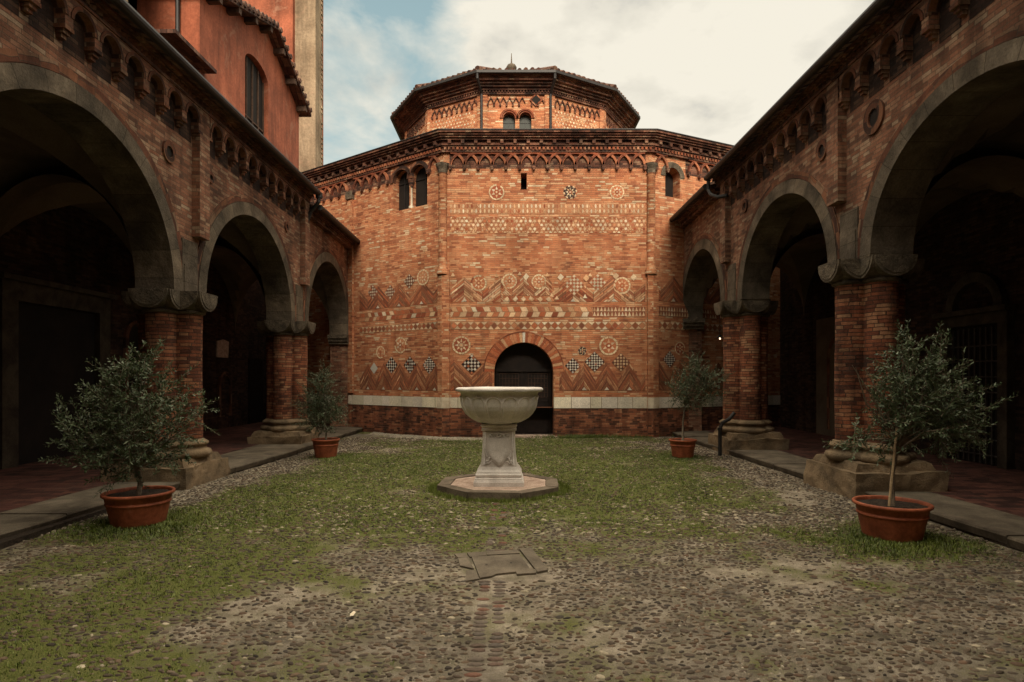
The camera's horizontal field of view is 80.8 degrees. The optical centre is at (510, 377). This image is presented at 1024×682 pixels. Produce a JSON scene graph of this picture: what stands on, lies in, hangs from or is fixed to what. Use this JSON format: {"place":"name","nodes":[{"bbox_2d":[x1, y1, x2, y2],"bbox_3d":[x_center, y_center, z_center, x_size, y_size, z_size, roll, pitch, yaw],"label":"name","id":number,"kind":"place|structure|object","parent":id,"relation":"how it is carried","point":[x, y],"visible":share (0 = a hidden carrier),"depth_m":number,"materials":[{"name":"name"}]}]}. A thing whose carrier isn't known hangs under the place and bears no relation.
{"place":"outdoors","nodes":[
{"label":"outdoors","id":0,"kind":"place"},
{"bbox_2d":[0,426,362,538],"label":"pavement","id":1,"kind":"structure","parent":0,"point":[35,515],"depth_m":7.90,"materials":[{"name":"stone"}]},
{"bbox_2d":[242,0,322,164],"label":"house","id":2,"kind":"structure","parent":0,"point":[282,12],"depth_m":29.20,"materials":[{"name":"orange paint"}]},
{"bbox_2d":[0,432,1023,681],"bbox_3d":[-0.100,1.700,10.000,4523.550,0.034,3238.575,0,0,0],"label":"ground","id":3,"kind":"structure","parent":0,"point":[522,612],"depth_m":4.67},
{"bbox_2d":[0,508,106,549],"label":"curb","id":4,"kind":"structure","parent":3,"relation":"on","point":[9,541],"depth_m":6.49,"materials":[{"name":"stone"}]},
{"bbox_2d":[38,335,221,528],"bbox_3d":[-4.367,0.591,6.976,1.813,2.217,1.398,0,0,-29],"label":"potted olive","id":5,"kind":"object","parent":3,"relation":"on","point":[139,504],"visible":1,"depth_m":6.88,"materials":[{"name":"plant"}]},
{"bbox_2d":[0,422,329,512],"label":"gallery floor","id":6,"kind":"structure","parent":3,"relation":"on","point":[28,484],"depth_m":9.52,"materials":[{"name":"brick"}]},
{"bbox_2d":[0,0,359,490],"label":"arcade gallery","id":7,"kind":"object","parent":3,"relation":"on","point":[154,184],"visible":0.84,"depth_m":10.54,"materials":[{"name":"brick"}]},
{"bbox_2d":[248,358,262,423],"bbox_3d":[-8.770,0.465,20.750,0.060,2.230,1.100,0,0,0],"label":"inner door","id":8,"kind":"structure","parent":7,"relation":"in","point":[255,365],"depth_m":20.65,"materials":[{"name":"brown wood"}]},
{"bbox_2d":[128,0,311,169],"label":"orange house","id":9,"kind":"structure","parent":3,"relation":"on","point":[237,55],"depth_m":20.01,"materials":[{"name":"paint"}]},
{"bbox_2d":[245,55,263,134],"bbox_3d":[-9.095,-8.379,21.170,0.090,5.758,1.985,0,0,0],"label":"arched window","id":10,"kind":"structure","parent":9,"relation":"in","point":[254,87],"depth_m":21.40,"materials":[{"name":"brown wood"}]},
{"bbox_2d":[295,0,322,171],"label":"tall building","id":11,"kind":"structure","parent":3,"relation":"on","point":[308,39],"depth_m":29.50,"materials":[{"name":"beige paint"}]},
{"bbox_2d":[288,358,353,457],"bbox_3d":[-3.984,0.638,12.828,1.300,2.124,1.084,0,0,0],"label":"potted olive","id":12,"kind":"object","parent":3,"relation":"on","point":[326,447],"visible":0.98,"depth_m":12.70,"materials":[{"name":"plant"}]},
{"bbox_2d":[463,503,507,681],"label":"brick path","id":13,"kind":"structure","parent":3,"relation":"on","point":[495,642],"depth_m":4.11,"materials":[{"name":"brown brick"}]},
{"bbox_2d":[437,387,558,499],"bbox_3d":[-0.168,0.942,9.200,1.827,1.576,1.787,0,0,0],"label":"stone font","id":14,"kind":"object","parent":3,"relation":"on","point":[499,413],"visible":1,"depth_m":8.85,"materials":[{"name":"stone"}]},
{"bbox_2d":[454,548,547,581],"bbox_3d":[-0.076,1.710,5.454,0.765,0.061,0.795,0,0,-12],"label":"inspection cover","id":15,"kind":"object","parent":3,"relation":"on","point":[491,564],"visible":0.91,"depth_m":5.43,"materials":[{"name":"stone"}]},
{"bbox_2d":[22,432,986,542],"bbox_3d":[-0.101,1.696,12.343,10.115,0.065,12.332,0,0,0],"label":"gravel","id":16,"kind":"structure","parent":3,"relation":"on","point":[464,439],"depth_m":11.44,"materials":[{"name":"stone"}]},
{"bbox_2d":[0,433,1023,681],"bbox_3d":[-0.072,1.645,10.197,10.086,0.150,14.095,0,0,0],"label":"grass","id":17,"kind":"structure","parent":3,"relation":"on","point":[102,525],"depth_m":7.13,"materials":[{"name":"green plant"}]},
{"bbox_2d":[0,437,1023,681],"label":"cobblestones","id":18,"kind":"structure","parent":3,"relation":"on","point":[708,639],"depth_m":4.77,"materials":[{"name":"stone"}]},
{"bbox_2d":[301,53,780,437],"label":"octagonal church","id":19,"kind":"structure","parent":3,"relation":"on","point":[510,225],"depth_m":17.00,"materials":[{"name":"brick"}]},
{"bbox_2d":[399,176,408,208],"bbox_3d":[-3.107,-5.541,18.145,0.682,1.109,0.030,0,0,35],"label":"window frame","id":20,"kind":"structure","parent":19,"relation":"in","point":[405,183],"depth_m":18.18,"materials":[{"name":"black metal"}]},
{"bbox_2d":[399,167,426,210],"bbox_3d":[-2.745,-5.616,18.066,1.464,1.459,0.260,0,0,35],"label":"window pane","id":21,"kind":"structure","parent":19,"relation":"in","point":[420,185],"depth_m":17.92,"materials":[{"name":"grey glass"}]},
{"bbox_2d":[416,170,426,204],"bbox_3d":[-2.551,-5.541,17.750,0.682,1.109,0.030,0,0,35],"label":"window frame","id":22,"kind":"structure","parent":19,"relation":"in","point":[425,178],"depth_m":17.69,"materials":[{"name":"black metal"}]},
{"bbox_2d":[495,343,551,433],"bbox_3d":[0.389,0.350,17.500,1.720,2.900,0.120,0,0,0],"label":"door","id":23,"kind":"structure","parent":19,"relation":"in","point":[521,364],"depth_m":17.50,"materials":[{"name":"brown wood"}]},
{"bbox_2d":[521,178,525,189],"bbox_3d":[0.389,-5.534,17.480,0.400,0.670,0.040,0,0,0],"label":"window pane","id":24,"kind":"structure","parent":19,"relation":"in","point":[523,180],"depth_m":17.46,"materials":[{"name":"black glass"}]},
{"bbox_2d":[665,173,672,196],"bbox_3d":[4.510,-5.626,17.682,0.736,1.098,0.200,0,0,-25],"label":"window pane","id":25,"kind":"structure","parent":19,"relation":"in","point":[668,178],"depth_m":17.63,"materials":[{"name":"grey glass"}]},
{"bbox_2d":[663,351,734,457],"bbox_3d":[3.921,0.553,12.697,1.426,2.293,1.174,0,0,33],"label":"potted olive","id":26,"kind":"object","parent":3,"relation":"on","point":[682,447],"visible":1,"depth_m":12.64,"materials":[{"name":"plant"}]},
{"bbox_2d":[670,0,1023,498],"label":"arcade gallery","id":27,"kind":"object","parent":3,"relation":"on","point":[863,191],"visible":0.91,"depth_m":10.10,"materials":[{"name":"brick"}]},
{"bbox_2d":[705,427,1023,516],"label":"gallery floor","id":28,"kind":"structure","parent":3,"relation":"on","point":[992,487],"depth_m":9.52,"materials":[{"name":"brick"}]},
{"bbox_2d":[773,464,1023,551],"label":"curb","id":29,"kind":"structure","parent":3,"relation":"on","point":[988,539],"depth_m":6.40,"materials":[{"name":"stone"}]},
{"bbox_2d":[820,319,1018,542],"bbox_3d":[4.234,0.533,6.384,1.990,2.334,1.130,0,0,0],"label":"potted olive","id":30,"kind":"object","parent":3,"relation":"on","point":[892,516],"visible":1,"depth_m":6.30,"materials":[{"name":"plant"}]},
{"bbox_2d":[323,0,873,164],"label":"sky","id":31,"kind":"structure","parent":0,"point":[705,69],"materials":[{"name":"white"}]},
{"bbox_2d":[673,431,1023,550],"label":"pavement","id":32,"kind":"structure","parent":0,"point":[992,524],"depth_m":7.24,"materials":[{"name":"stone"}]}
]}

